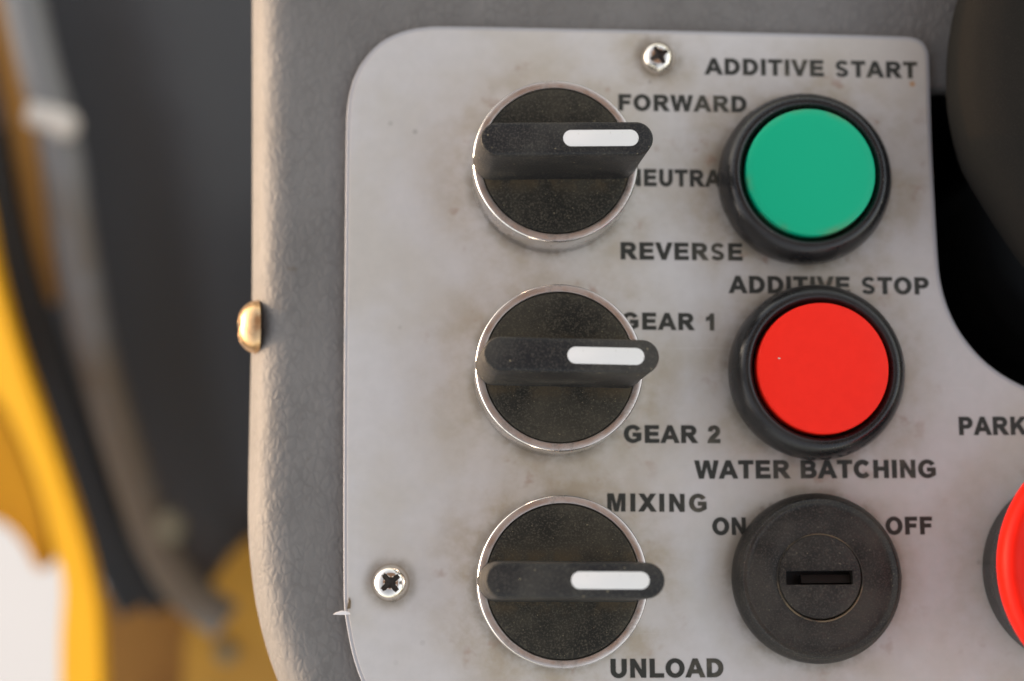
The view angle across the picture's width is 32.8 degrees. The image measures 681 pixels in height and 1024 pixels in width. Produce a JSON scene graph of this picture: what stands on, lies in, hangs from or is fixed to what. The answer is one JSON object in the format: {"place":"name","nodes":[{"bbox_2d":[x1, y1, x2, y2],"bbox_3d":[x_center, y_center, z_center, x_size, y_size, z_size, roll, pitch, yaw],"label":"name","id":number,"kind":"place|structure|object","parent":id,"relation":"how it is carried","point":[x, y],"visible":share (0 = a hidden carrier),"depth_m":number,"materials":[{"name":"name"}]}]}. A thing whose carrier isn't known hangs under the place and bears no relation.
{"place":"outdoors","nodes":[
{"label":"outdoors","id":0,"kind":"place"},
{"bbox_2d":[0,523,102,680],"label":"ground","id":1,"kind":"structure","parent":0,"point":[31,600],"depth_m":1.60,"materials":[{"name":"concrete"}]},
{"bbox_2d":[0,256,107,680],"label":"yellow beam","id":2,"kind":"structure","parent":1,"relation":"on","point":[83,651],"depth_m":0.55,"materials":[{"name":"metal"}]},
{"bbox_2d":[0,402,56,569],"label":"amber gusset","id":3,"kind":"object","parent":2,"relation":"attached to","point":[23,517],"visible":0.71,"depth_m":0.59,"materials":[{"name":"paint"}]},
{"bbox_2d":[248,0,956,680],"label":"console","id":4,"kind":"object","parent":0,"point":[308,56],"visible":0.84,"depth_m":0.33,"materials":[{"name":"grey plastic"}]},
{"bbox_2d":[2,0,237,637],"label":"grey pipe","id":5,"kind":"object","parent":4,"relation":"attached to","point":[158,530],"visible":1,"depth_m":0.57,"materials":[{"name":"metal"}]},
{"bbox_2d":[102,588,189,680],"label":"rusty bracket","id":6,"kind":"object","parent":4,"relation":"attached to","point":[143,644],"visible":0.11,"depth_m":0.65,"materials":[{"name":"metal"}]},
{"bbox_2d":[0,0,251,583],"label":"charcoal sheet","id":7,"kind":"object","parent":6,"relation":"on","point":[159,92],"visible":0.41,"depth_m":0.64,"materials":[{"name":"grey metal"}]},
{"bbox_2d":[0,231,143,617],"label":"black hose","id":8,"kind":"object","parent":7,"relation":"on","point":[123,597],"visible":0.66,"depth_m":0.60,"materials":[{"name":"black rubber"}]},
{"bbox_2d":[0,0,58,303],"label":"orange rail","id":9,"kind":"object","parent":8,"relation":"on","point":[23,138],"visible":0.67,"depth_m":0.61,"materials":[{"name":"metal"}]},
{"bbox_2d":[0,128,168,614],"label":"thin hose","id":10,"kind":"object","parent":8,"relation":"attached to","point":[101,495],"visible":0.89,"depth_m":0.59,"materials":[{"name":"black rubber"}]},
{"bbox_2d":[183,540,277,680],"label":"ochre cover","id":11,"kind":"object","parent":4,"relation":"attached to","point":[234,649],"visible":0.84,"depth_m":0.62,"materials":[{"name":"metal"}]},
{"bbox_2d":[238,300,260,353],"bbox_3d":[-0.049,-0.003,0.325,0.004,0.010,0.010,1,81,-12],"label":"side screw","id":12,"kind":"object","parent":4,"relation":"on","point":[249,325],"visible":1,"depth_m":0.32,"materials":[{"name":"metal"}]},
{"bbox_2d":[343,27,1023,680],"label":"switch plate","id":13,"kind":"object","parent":4,"relation":"attached to","point":[685,473],"visible":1,"depth_m":0.32,"materials":[{"name":"grey metal"}]},
{"bbox_2d":[333,611,349,614],"bbox_3d":[-0.030,0.049,0.311,0.003,0.001,0.001,0,81,-5],"label":"plastic burr","id":14,"kind":"object","parent":13,"relation":"on","point":[342,613],"visible":1,"depth_m":0.31,"materials":[{"name":"white plastic"}]},
{"bbox_2d":[347,598,350,608],"bbox_3d":[-0.029,0.047,0.311,0.001,0.001,0.002,2,81,-16],"label":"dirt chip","id":15,"kind":"object","parent":13,"relation":"on","point":[349,605],"visible":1,"depth_m":0.31,"materials":[{"name":"brown"}]},
{"bbox_2d":[371,563,409,601],"bbox_3d":[-0.022,0.043,0.312,0.007,0.003,0.007,0,81,-2],"label":"cross head screw","id":16,"kind":"object","parent":13,"relation":"attached to","point":[390,582],"visible":1,"depth_m":0.31,"materials":[{"name":"metal"}]},
{"bbox_2d":[471,81,652,252],"bbox_3d":[0.008,-0.033,0.312,0.031,0.026,0.030,0,81,-3],"label":"selector switch","id":17,"kind":"object","parent":13,"relation":"on","point":[555,164],"visible":1,"depth_m":0.31,"materials":[{"name":"black plastic"}]},
{"bbox_2d":[474,284,658,455],"bbox_3d":[0.009,0.004,0.306,0.031,0.026,0.030,0,81,-3],"label":"selector switch","id":18,"kind":"object","parent":13,"relation":"on","point":[561,369],"visible":1,"depth_m":0.31,"materials":[{"name":"black plastic"}]},
{"bbox_2d":[475,495,664,668],"bbox_3d":[0.009,0.042,0.301,0.031,0.026,0.030,0,81,-3],"label":"selector switch","id":19,"kind":"object","parent":13,"relation":"on","point":[569,582],"visible":1,"depth_m":0.30,"materials":[{"name":"black plastic"}]},
{"bbox_2d":[640,41,675,75],"bbox_3d":[0.028,-0.054,0.329,0.007,0.003,0.007,0,81,-3],"label":"cross head screw","id":20,"kind":"object","parent":13,"relation":"attached to","point":[657,58],"visible":1,"depth_m":0.33,"materials":[{"name":"metal"}]},
{"bbox_2d":[718,93,891,264],"bbox_3d":[0.055,-0.030,0.322,0.032,0.009,0.032,0,81,-3],"label":"push button","id":21,"kind":"object","parent":13,"relation":"attached to","point":[816,167],"visible":1,"depth_m":0.32,"materials":[{"name":"green plastic"}]},
{"bbox_2d":[728,285,904,459],"bbox_3d":[0.056,0.006,0.317,0.032,0.009,0.032,0,81,-3],"label":"push button","id":22,"kind":"object","parent":13,"relation":"attached to","point":[838,366],"visible":1,"depth_m":0.31,"materials":[{"name":"red plastic"}]},
{"bbox_2d":[732,493,901,663],"bbox_3d":[0.055,0.043,0.313,0.031,0.006,0.030,0,81,-3],"label":"key switch","id":23,"kind":"object","parent":13,"relation":"attached to","point":[817,555],"visible":1,"depth_m":0.31,"materials":[{"name":"plastic"}]},
{"bbox_2d":[982,483,1023,647],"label":"emergency stop","id":24,"kind":"object","parent":13,"relation":"attached to","point":[1003,566],"visible":1,"depth_m":0.29,"materials":[{"name":"red plastic"}]},
{"bbox_2d":[933,0,1023,385],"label":"control lever","id":25,"kind":"object","parent":4,"relation":"attached to","point":[978,185],"visible":0.81,"depth_m":0.32,"materials":[{"name":"black plastic"}]}
]}

